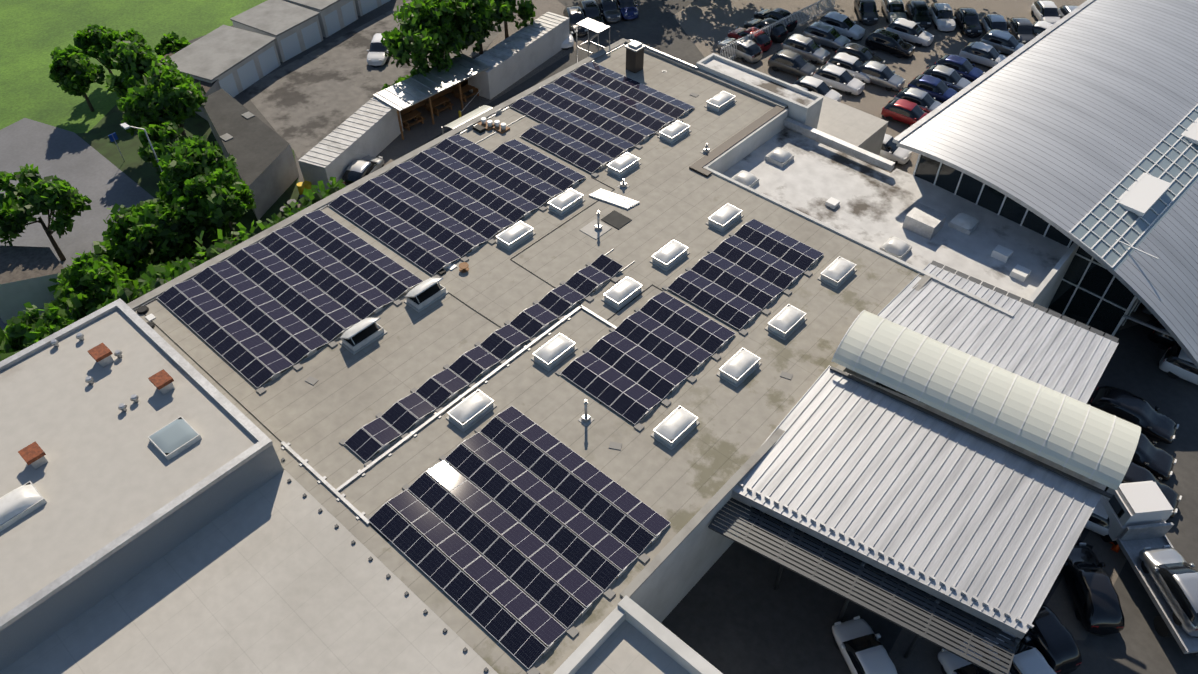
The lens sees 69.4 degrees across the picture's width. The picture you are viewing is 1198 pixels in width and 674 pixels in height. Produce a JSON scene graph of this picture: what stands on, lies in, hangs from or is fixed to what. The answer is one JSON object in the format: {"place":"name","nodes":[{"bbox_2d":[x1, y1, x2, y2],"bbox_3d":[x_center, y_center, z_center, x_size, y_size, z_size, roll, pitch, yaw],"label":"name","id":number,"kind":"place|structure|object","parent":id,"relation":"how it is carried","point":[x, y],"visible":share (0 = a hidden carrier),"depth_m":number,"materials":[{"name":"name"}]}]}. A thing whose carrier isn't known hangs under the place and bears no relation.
{"place":"outdoors","nodes":[
{"label":"outdoors","id":0,"kind":"place"},
{"bbox_2d":[0,118,157,329],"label":"paved ground","id":1,"kind":"structure","parent":0,"point":[102,182],"depth_m":70.06,"materials":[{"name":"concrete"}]},
{"bbox_2d":[0,245,63,323],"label":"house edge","id":2,"kind":"object","parent":1,"relation":"on","point":[27,273],"visible":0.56,"depth_m":57.33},
{"bbox_2d":[0,0,266,132],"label":"lawn grass","id":3,"kind":"structure","parent":0,"point":[34,34],"depth_m":87.32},
{"bbox_2d":[49,44,104,111],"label":"tree","id":4,"kind":"object","parent":3,"relation":"on","point":[69,62],"visible":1,"depth_m":73.43,"materials":[{"name":"green plant"}]},
{"bbox_2d":[70,24,119,73],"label":"tree","id":5,"kind":"object","parent":3,"relation":"on","point":[88,42],"visible":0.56,"depth_m":77.23,"materials":[{"name":"green plant"}]},
{"bbox_2d":[0,470,497,673],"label":"white roof","id":6,"kind":"structure","parent":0,"point":[279,573],"depth_m":36.58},
{"bbox_2d":[243,0,528,159],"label":"paved yard","id":7,"kind":"structure","parent":0,"point":[305,104],"depth_m":80.10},
{"bbox_2d":[134,44,923,673],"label":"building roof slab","id":8,"kind":"structure","parent":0,"point":[678,486],"depth_m":46.60,"materials":[{"name":"concrete"}]},
{"bbox_2d":[155,213,413,394],"bbox_3d":[-18.013,-2.729,50.591,11.152,0.282,11.320,33,54,28],"label":"panel mounting frame","id":9,"kind":"object","parent":8,"relation":"on","point":[298,366],"visible":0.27,"depth_m":47.57,"materials":[{"name":"metal"}]},
{"bbox_2d":[157,210,422,387],"bbox_3d":[-17.999,-2.849,50.621,10.432,0.227,11.258,33,54,28],"label":"solar array","id":10,"kind":"object","parent":9,"relation":"on","point":[245,363],"visible":0.98,"depth_m":50.27,"materials":[{"name":"glass"}]},
{"bbox_2d":[339,317,387,354],"bbox_3d":[-13.079,-0.344,47.674,1.340,1.100,2.290,33,54,28],"label":"skylight","id":11,"kind":"object","parent":8,"relation":"on","point":[360,336],"visible":1,"depth_m":47.49,"materials":[{"name":"plastic"}]},
{"bbox_2d":[404,278,448,311],"bbox_3d":[-10.035,-2.708,49.997,1.340,1.100,2.290,33,54,28],"label":"skylight","id":12,"kind":"object","parent":8,"relation":"on","point":[424,294],"visible":1,"depth_m":49.80,"materials":[{"name":"plastic"}]},
{"bbox_2d":[281,305,616,523],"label":"roof cable trays","id":13,"kind":"object","parent":8,"relation":"on","point":[351,479],"visible":0.96,"depth_m":43.08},
{"bbox_2d":[326,124,585,277],"bbox_3d":[-9.274,-9.669,57.413,11.152,0.282,13.580,33,54,28],"label":"panel mounting frame","id":14,"kind":"object","parent":8,"relation":"on","point":[492,241],"visible":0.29,"depth_m":55.27,"materials":[{"name":"metal"}]},
{"bbox_2d":[328,134,585,275],"bbox_3d":[-9.259,-9.789,57.443,10.432,0.227,13.518,33,54,28],"label":"solar array","id":15,"kind":"object","parent":14,"relation":"on","point":[468,162],"visible":1,"depth_m":56.85,"materials":[{"name":"glass"}]},
{"bbox_2d":[446,389,496,431],"bbox_3d":[-6.525,3.617,44.074,1.340,0.680,2.290,33,54,28],"label":"skylight","id":16,"kind":"object","parent":8,"relation":"on","point":[468,412],"visible":1,"depth_m":43.78,"materials":[{"name":"plastic"}]},
{"bbox_2d":[339,248,634,469],"bbox_3d":[-5.203,0.328,47.586,2.442,0.282,20.360,33,54,28],"label":"panel mounting frame","id":17,"kind":"object","parent":8,"relation":"on","point":[589,298],"visible":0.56,"depth_m":46.47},
{"bbox_2d":[344,254,623,461],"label":"solar panels","id":18,"kind":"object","parent":17,"relation":"on","point":[362,444],"depth_m":46.51,"materials":[{"name":"glass"}]},
{"bbox_2d":[365,412,669,673],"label":"panel mounting frame","id":19,"kind":"object","parent":8,"relation":"on","point":[572,631],"visible":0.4,"depth_m":37.25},
{"bbox_2d":[368,406,670,669],"bbox_3d":[-3.657,8.390,39.574,10.432,0.227,9.173,33,54,28],"label":"solar array","id":20,"kind":"object","parent":19,"relation":"on","point":[524,646],"visible":0.98,"depth_m":39.23,"materials":[{"name":"glass"}]},
{"bbox_2d":[127,38,930,597],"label":"roof parapet","id":21,"kind":"structure","parent":8,"relation":"on","point":[673,544],"depth_m":53.75,"materials":[{"name":"concrete"}]},
{"bbox_2d":[531,333,577,370],"bbox_3d":[-2.426,0.683,46.959,1.340,0.680,2.290,33,54,28],"label":"skylight","id":22,"kind":"object","parent":8,"relation":"on","point":[553,352],"visible":1,"depth_m":46.66,"materials":[{"name":"plastic"}]},
{"bbox_2d":[486,65,694,177],"bbox_3d":[-0.524,-16.617,64.243,11.152,0.282,11.570,33,54,28],"label":"panel mounting frame","id":23,"kind":"object","parent":8,"relation":"on","point":[595,174],"visible":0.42,"depth_m":62.50,"materials":[{"name":"metal"}]},
{"bbox_2d":[510,62,694,172],"bbox_3d":[-0.518,-16.730,64.266,10.432,0.227,11.483,33,54,28],"label":"solar array","id":24,"kind":"object","parent":23,"relation":"on","point":[564,134],"visible":1,"depth_m":64.08,"materials":[{"name":"glass"}]},
{"bbox_2d":[601,276,643,310],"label":"skylight","id":25,"kind":"object","parent":8,"relation":"on","point":[622,293],"visible":1,"depth_m":49.94,"materials":[{"name":"plastic"}]},
{"bbox_2d":[555,296,734,431],"bbox_3d":[2.747,0.944,46.981,5.926,0.282,8.700,33,54,28],"label":"panel mounting frame","id":26,"kind":"object","parent":8,"relation":"on","point":[638,426],"visible":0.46,"depth_m":45.82,"materials":[{"name":"metal"}]},
{"bbox_2d":[560,291,735,424],"bbox_3d":[2.777,0.812,47.023,5.206,0.227,8.683,33,54,28],"label":"solar array","id":27,"kind":"object","parent":26,"relation":"on","point":[637,365],"visible":0.96,"depth_m":46.78,"materials":[{"name":"glass"}]},
{"bbox_2d":[651,406,699,449],"bbox_3d":[3.838,4.407,43.298,1.340,0.680,2.290,33,54,28],"label":"skylight","id":28,"kind":"object","parent":8,"relation":"on","point":[675,427],"visible":1,"depth_m":43.00,"materials":[{"name":"plastic"}]},
{"bbox_2d":[689,106,787,176],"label":"parapet wall","id":29,"kind":"structure","parent":8,"relation":"on","point":[701,163],"depth_m":61.55,"materials":[{"name":"brown"}]},
{"bbox_2d":[716,347,761,386],"bbox_3d":[7.513,1.489,46.166,1.340,0.680,2.290,33,54,28],"label":"skylight","id":30,"kind":"object","parent":8,"relation":"on","point":[740,366],"visible":1,"depth_m":45.85,"materials":[{"name":"plastic"}]},
{"bbox_2d":[662,222,822,335],"bbox_3d":[8.861,-3.911,51.753,5.926,0.282,8.900,33,54,28],"label":"panel mounting frame","id":31,"kind":"object","parent":8,"relation":"on","point":[765,311],"visible":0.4,"depth_m":50.60,"materials":[{"name":"metal"}]},
{"bbox_2d":[667,219,823,329],"bbox_3d":[8.882,-4.036,51.788,5.206,0.227,8.858,33,54,28],"label":"solar array","id":32,"kind":"object","parent":31,"relation":"on","point":[742,258],"visible":0.96,"depth_m":51.55,"materials":[{"name":"glass"}]},
{"bbox_2d":[765,304,806,339],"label":"skylight","id":33,"kind":"object","parent":8,"relation":"on","point":[787,321],"visible":1,"depth_m":48.27,"materials":[{"name":"plastic"}]},
{"bbox_2d":[733,365,1105,632],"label":"canopy roof","id":34,"kind":"structure","parent":8,"relation":"attached to","point":[992,525],"depth_m":40.68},
{"bbox_2d":[708,498,1017,673],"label":"canopy","id":35,"kind":"object","parent":34,"relation":"attached to","point":[927,637],"visible":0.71,"depth_m":38.51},
{"bbox_2d":[731,490,1025,638],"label":"canopy fascia","id":36,"kind":"structure","parent":34,"relation":"attached to","point":[949,599],"depth_m":38.66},
{"bbox_2d":[830,310,1140,498],"bbox_3d":[19.191,2.696,43.522,14.077,1.660,4.498,27,51,24],"label":"barrel vault skylight","id":37,"kind":"object","parent":34,"relation":"on","point":[1082,438],"visible":1,"depth_m":42.45,"materials":[{"name":"white"}]},
{"bbox_2d":[877,263,1118,403],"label":"canopy roof","id":38,"kind":"structure","parent":8,"relation":"on","point":[1048,350],"depth_m":48.11,"materials":[{"name":"metal"}]},
{"bbox_2d":[931,260,1118,342],"bbox_3d":[24.631,-2.151,50.607,10.899,0.050,0.500,29,52,26],"label":"canopy gutter grating","id":39,"kind":"object","parent":38,"relation":"attached to","point":[1029,303],"visible":0.71,"depth_m":50.43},
{"bbox_2d":[575,620,689,673],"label":"annex roof","id":40,"kind":"structure","parent":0,"point":[626,647],"depth_m":35.60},
{"bbox_2d":[553,595,722,673],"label":"roof parapet","id":41,"kind":"structure","parent":40,"relation":"on","point":[684,655],"depth_m":35.48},
{"bbox_2d":[188,0,1097,605],"bbox_3d":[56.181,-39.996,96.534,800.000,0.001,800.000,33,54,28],"label":"ground","id":42,"kind":"structure","parent":0,"point":[670,36],"depth_m":84.83,"materials":[{"name":"concrete"}]},
{"bbox_2d":[0,301,79,352],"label":"bush","id":43,"kind":"object","parent":42,"relation":"on","point":[22,330],"visible":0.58,"depth_m":50.74,"materials":[{"name":"green plant"}]},
{"bbox_2d":[54,250,137,317],"bbox_3d":[-31.958,-2.042,55.653,4.782,7.100,4.653,-23,50,-21],"label":"tree","id":44,"kind":"object","parent":42,"relation":"on","point":[83,273],"visible":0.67,"depth_m":53.73,"materials":[{"name":"green plant"}]},
{"bbox_2d":[0,220,270,361],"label":"hedge","id":45,"kind":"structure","parent":42,"relation":"on","point":[126,296],"depth_m":53.65,"materials":[{"name":"green plant"}]},
{"bbox_2d":[0,309,283,671],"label":"building","id":46,"kind":"structure","parent":42,"relation":"on","point":[108,472],"depth_m":39.56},
{"bbox_2d":[0,481,46,531],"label":"skylight","id":47,"kind":"object","parent":46,"relation":"on","point":[20,502],"visible":1,"depth_m":37.42,"materials":[{"name":"plastic"}]},
{"bbox_2d":[18,343,174,469],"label":"roof vents","id":48,"kind":"object","parent":46,"relation":"on","point":[33,454],"visible":1,"depth_m":42.10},
{"bbox_2d":[0,298,272,630],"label":"roof parapet","id":49,"kind":"structure","parent":46,"relation":"on","point":[157,516],"depth_m":39.62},
{"bbox_2d":[148,416,201,459],"bbox_3d":[-19.773,4.662,40.299,1.700,0.400,1.700,33,54,28],"label":"skylight","id":50,"kind":"object","parent":46,"relation":"on","point":[174,438],"visible":1,"depth_m":40.10},
{"bbox_2d":[76,76,299,263],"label":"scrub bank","id":51,"kind":"structure","parent":42,"relation":"on","point":[136,168],"depth_m":72.07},
{"bbox_2d":[0,163,91,260],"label":"tree","id":52,"kind":"object","parent":51,"relation":"on","point":[27,195],"visible":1,"depth_m":58.45,"materials":[{"name":"green plant"}]},
{"bbox_2d":[98,28,151,69],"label":"tree","id":53,"kind":"object","parent":51,"relation":"on","point":[110,41],"visible":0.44,"depth_m":75.14,"materials":[{"name":"green plant"}]},
{"bbox_2d":[104,40,176,97],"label":"tree","id":54,"kind":"object","parent":51,"relation":"on","point":[132,62],"visible":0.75,"depth_m":68.42,"materials":[{"name":"green plant"}]},
{"bbox_2d":[116,87,168,135],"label":"tree","id":55,"kind":"object","parent":51,"relation":"on","point":[134,115],"visible":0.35,"depth_m":65.81,"materials":[{"name":"green plant"}]},
{"bbox_2d":[102,195,191,263],"bbox_3d":[-30.381,-6.048,59.256,5.324,7.578,4.480,-16,48,-16],"label":"tree","id":56,"kind":"object","parent":51,"relation":"on","point":[140,225],"visible":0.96,"depth_m":57.42,"materials":[{"name":"green plant"}]},
{"bbox_2d":[137,121,192,176],"bbox_3d":[-32.532,-12.831,65.975,3.794,7.501,3.981,-2,46,-2],"label":"tree","id":57,"kind":"object","parent":51,"relation":"on","point":[163,136],"visible":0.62,"depth_m":63.82,"materials":[{"name":"green plant"}]},
{"bbox_2d":[128,60,207,135],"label":"tree","id":58,"kind":"object","parent":51,"relation":"on","point":[175,91],"visible":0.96,"depth_m":65.46,"materials":[{"name":"green plant"}]},
{"bbox_2d":[163,174,231,244],"bbox_3d":[-27.720,-7.777,61.108,4.281,7.359,5.215,-5,46,-5],"label":"tree","id":59,"kind":"object","parent":51,"relation":"on","point":[180,204],"visible":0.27,"depth_m":58.60,"materials":[{"name":"green plant"}]},
{"bbox_2d":[157,135,238,180],"bbox_3d":[-28.424,-10.507,62.647,5.161,8.992,5.649,-13,47,-12],"label":"tree","id":60,"kind":"object","parent":51,"relation":"on","point":[178,162],"visible":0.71,"depth_m":59.88,"materials":[{"name":"green plant"}]},
{"bbox_2d":[180,161,255,240],"bbox_3d":[-26.076,-8.076,60.791,4.329,8.229,5.253,-1,45,-1],"label":"tree","id":61,"kind":"object","parent":42,"relation":"on","point":[216,191],"visible":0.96,"depth_m":58.30,"materials":[{"name":"green plant"}]},
{"bbox_2d":[166,25,280,96],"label":"garage block","id":62,"kind":"structure","parent":42,"relation":"on","point":[235,61],"depth_m":79.11,"materials":[{"name":"white"}]},
{"bbox_2d":[202,88,298,219],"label":"dark roof building","id":63,"kind":"structure","parent":42,"relation":"on","point":[258,149],"depth_m":67.97,"materials":[{"name":"concrete"}]},
{"bbox_2d":[230,0,322,61],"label":"garage block","id":64,"kind":"structure","parent":42,"relation":"on","point":[293,29],"depth_m":83.54,"materials":[{"name":"white"}]},
{"bbox_2d":[263,177,345,230],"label":"hedge","id":65,"kind":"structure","parent":42,"relation":"on","point":[315,196],"depth_m":59.84,"materials":[{"name":"green plant"}]},
{"bbox_2d":[283,0,357,37],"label":"garage block","id":66,"kind":"structure","parent":42,"relation":"on","point":[334,16],"depth_m":86.39,"materials":[{"name":"white"}]},
{"bbox_2d":[380,0,465,76],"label":"tree","id":67,"kind":"object","parent":42,"relation":"on","point":[396,42],"visible":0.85,"depth_m":75.43,"materials":[{"name":"green plant"}]},
{"bbox_2d":[287,0,599,217],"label":"paving strip","id":68,"kind":"object","parent":42,"relation":"on","point":[417,135],"visible":0.14,"depth_m":77.27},
{"bbox_2d":[298,97,403,189],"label":"container","id":69,"kind":"object","parent":68,"relation":"on","point":[371,127],"visible":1,"depth_m":69.50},
{"bbox_2d":[373,53,489,139],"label":"shed","id":70,"kind":"structure","parent":68,"relation":"on","point":[410,94],"depth_m":75.25,"materials":[{"name":"metal"}]},
{"bbox_2d":[467,12,569,99],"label":"shed","id":71,"kind":"structure","parent":68,"relation":"on","point":[515,57],"depth_m":80.30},
{"bbox_2d":[400,0,489,59],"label":"tree","id":72,"kind":"object","parent":42,"relation":"on","point":[462,9],"visible":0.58,"depth_m":76.60,"materials":[{"name":"green plant"}]},
{"bbox_2d":[450,0,516,54],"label":"tree","id":73,"kind":"object","parent":42,"relation":"on","point":[498,12],"visible":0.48,"depth_m":78.20,"materials":[{"name":"green plant"}]},
{"bbox_2d":[558,0,694,38],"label":"asphalt lot","id":74,"kind":"structure","parent":42,"relation":"on","point":[653,14],"depth_m":89.96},
{"bbox_2d":[697,58,822,139],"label":"wall","id":75,"kind":"structure","parent":42,"relation":"on","point":[810,117],"depth_m":66.14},
{"bbox_2d":[696,53,822,110],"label":"parapet","id":76,"kind":"structure","parent":75,"relation":"on","point":[701,64],"depth_m":66.70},
{"bbox_2d":[811,91,887,166],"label":"low block annex","id":77,"kind":"object","parent":42,"relation":"on","point":[853,126],"visible":0.39,"depth_m":67.87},
{"bbox_2d":[832,616,897,673],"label":"white car","id":78,"kind":"object","parent":42,"relation":"on","point":[859,646],"visible":1,"depth_m":41.03,"materials":[{"name":"white paint"}]},
{"bbox_2d":[723,128,1068,301],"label":"white roof","id":79,"kind":"structure","parent":42,"relation":"on","point":[875,207],"depth_m":58.71,"materials":[{"name":"concrete"}]},
{"bbox_2d":[783,117,894,170],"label":"parapet","id":80,"kind":"structure","parent":79,"relation":"on","point":[844,146],"depth_m":62.83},
{"bbox_2d":[703,108,1013,317],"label":"white roof upstands","id":81,"kind":"object","parent":79,"relation":"on","point":[721,164],"visible":0.43,"depth_m":59.62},
{"bbox_2d":[902,203,946,239],"bbox_3d":[21.439,-7.622,57.000,2.000,1.000,1.800,33,54,28],"label":"roof air conditioner","id":82,"kind":"object","parent":79,"relation":"on","point":[924,221],"visible":1,"depth_m":56.58,"materials":[{"name":"metal"}]},
{"bbox_2d":[673,0,1151,330],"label":"paved lot","id":83,"kind":"structure","parent":42,"relation":"on","point":[706,25],"depth_m":87.32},
{"bbox_2d":[768,49,817,76],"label":"grey car","id":84,"kind":"object","parent":83,"relation":"on","point":[792,62],"visible":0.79,"depth_m":80.78,"materials":[{"name":"grey paint"}]},
{"bbox_2d":[781,34,829,63],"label":"silver car","id":85,"kind":"object","parent":83,"relation":"on","point":[811,50],"visible":0.92,"depth_m":82.81,"materials":[{"name":"grey paint"}]},
{"bbox_2d":[802,22,850,50],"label":"silver car","id":86,"kind":"object","parent":83,"relation":"on","point":[833,38],"visible":0.81,"depth_m":84.64,"materials":[{"name":"grey paint"}]},
{"bbox_2d":[813,64,864,95],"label":"white car","id":87,"kind":"object","parent":83,"relation":"on","point":[841,79],"visible":0.96,"depth_m":78.80,"materials":[{"name":"white paint"}]},
{"bbox_2d":[859,61,905,90],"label":"silver car","id":88,"kind":"object","parent":83,"relation":"on","point":[882,75],"visible":0.77,"depth_m":79.28,"materials":[{"name":"grey paint"}]},
{"bbox_2d":[865,29,914,57],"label":"black car","id":89,"kind":"object","parent":83,"relation":"on","point":[897,45],"visible":1,"depth_m":83.72,"materials":[{"name":"black paint"}]},
{"bbox_2d":[881,99,927,125],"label":"red car","id":90,"kind":"object","parent":83,"relation":"on","point":[906,112],"visible":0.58,"depth_m":74.86,"materials":[{"name":"red paint"}]},
{"bbox_2d":[886,18,933,46],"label":"white car","id":91,"kind":"object","parent":83,"relation":"on","point":[912,32],"visible":0.88,"depth_m":85.29,"materials":[{"name":"white paint"}]},
{"bbox_2d":[913,154,1158,335],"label":"window mullions","id":92,"kind":"object","parent":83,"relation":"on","point":[1133,303],"visible":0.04,"depth_m":56.41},
{"bbox_2d":[661,534,906,673],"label":"pavement","id":93,"kind":"structure","parent":0,"point":[733,611],"depth_m":43.31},
{"bbox_2d":[744,530,998,673],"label":"courtyard paving","id":94,"kind":"structure","parent":0,"point":[922,658],"depth_m":42.12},
{"bbox_2d":[747,506,998,644],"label":"louver slats","id":95,"kind":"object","parent":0,"point":[876,578],"depth_m":43.59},
{"bbox_2d":[915,155,1139,335],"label":"showroom glass walls","id":96,"kind":"structure","parent":0,"point":[1107,316],"depth_m":57.12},
{"bbox_2d":[896,0,1197,368],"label":"curved roof","id":97,"kind":"structure","parent":96,"relation":"on","point":[1066,127],"depth_m":59.06,"materials":[{"name":"metal"}]},
{"bbox_2d":[892,0,1094,143],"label":"roof edge trim","id":98,"kind":"structure","parent":97,"relation":"attached to","point":[958,95],"depth_m":64.36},
{"bbox_2d":[1069,104,1197,267],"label":"showroom roof glazing bars","id":99,"kind":"object","parent":97,"relation":"attached to","point":[1142,194],"visible":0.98,"depth_m":55.97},
{"bbox_2d":[1028,242,1078,307],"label":"parapet wall","id":100,"kind":"structure","parent":0,"point":[1043,294],"depth_m":53.85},
{"bbox_2d":[1048,320,1197,673],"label":"asphalt forecourt","id":101,"kind":"structure","parent":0,"point":[1138,644],"depth_m":47.43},
{"bbox_2d":[938,642,989,673],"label":"white car","id":102,"kind":"object","parent":101,"relation":"on","point":[951,663],"visible":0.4,"depth_m":40.77,"materials":[{"name":"white paint"}]},
{"bbox_2d":[980,630,1056,673],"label":"white car","id":103,"kind":"object","parent":101,"relation":"on","point":[1028,658],"visible":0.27,"depth_m":40.25,"materials":[{"name":"white paint"}]},
{"bbox_2d":[1024,604,1081,673],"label":"black car","id":104,"kind":"object","parent":101,"relation":"on","point":[1052,640],"visible":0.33,"depth_m":40.84,"materials":[{"name":"black paint"}]},
{"bbox_2d":[1046,530,1126,640],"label":"east entrance paving","id":105,"kind":"structure","parent":101,"relation":"on","point":[1061,605],"depth_m":44.51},
{"bbox_2d":[1061,543,1124,636],"bbox_3d":[24.872,12.549,43.949,2.060,1.858,4.989,1,46,1],"label":"black car","id":106,"kind":"object","parent":101,"relation":"on","point":[1096,600],"visible":0.83,"depth_m":42.90,"materials":[{"name":"black paint"}]},
{"bbox_2d":[1087,386,1178,443],"bbox_3d":[32.019,4.606,51.779,4.939,1.825,2.060,28,52,25],"label":"black car","id":107,"kind":"object","parent":101,"relation":"on","point":[1155,424],"visible":0.96,"depth_m":51.22,"materials":[{"name":"black paint"}]},
{"bbox_2d":[1104,461,1181,517],"bbox_3d":[29.899,8.263,48.168,4.634,1.866,2.060,28,52,25],"label":"black car","id":108,"kind":"object","parent":101,"relation":"on","point":[1136,473],"visible":0.33,"depth_m":47.61,"materials":[{"name":"black paint"}]},
{"bbox_2d":[1099,481,1197,655],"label":"tow truck","id":109,"kind":"object","parent":101,"relation":"on","point":[1139,514],"visible":0.71,"depth_m":44.60,"materials":[{"name":"white paint"}]},
{"bbox_2d":[1139,545,1197,637],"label":"silver car","id":110,"kind":"object","parent":109,"relation":"on","point":[1172,572],"visible":1,"depth_m":42.18,"materials":[{"name":"grey paint"}]},
{"bbox_2d":[1131,433,1176,481],"bbox_3d":[30.648,6.427,49.845,4.840,1.994,2.060,28,52,25],"label":"black car","id":111,"kind":"object","parent":101,"relation":"on","point":[1153,459],"visible":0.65,"depth_m":48.94,"materials":[{"name":"black paint"}]},
{"bbox_2d":[1158,345,1197,384],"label":"white car","id":112,"kind":"object","parent":101,"relation":"on","point":[1175,362],"visible":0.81,"depth_m":54.03,"materials":[{"name":"white paint"}]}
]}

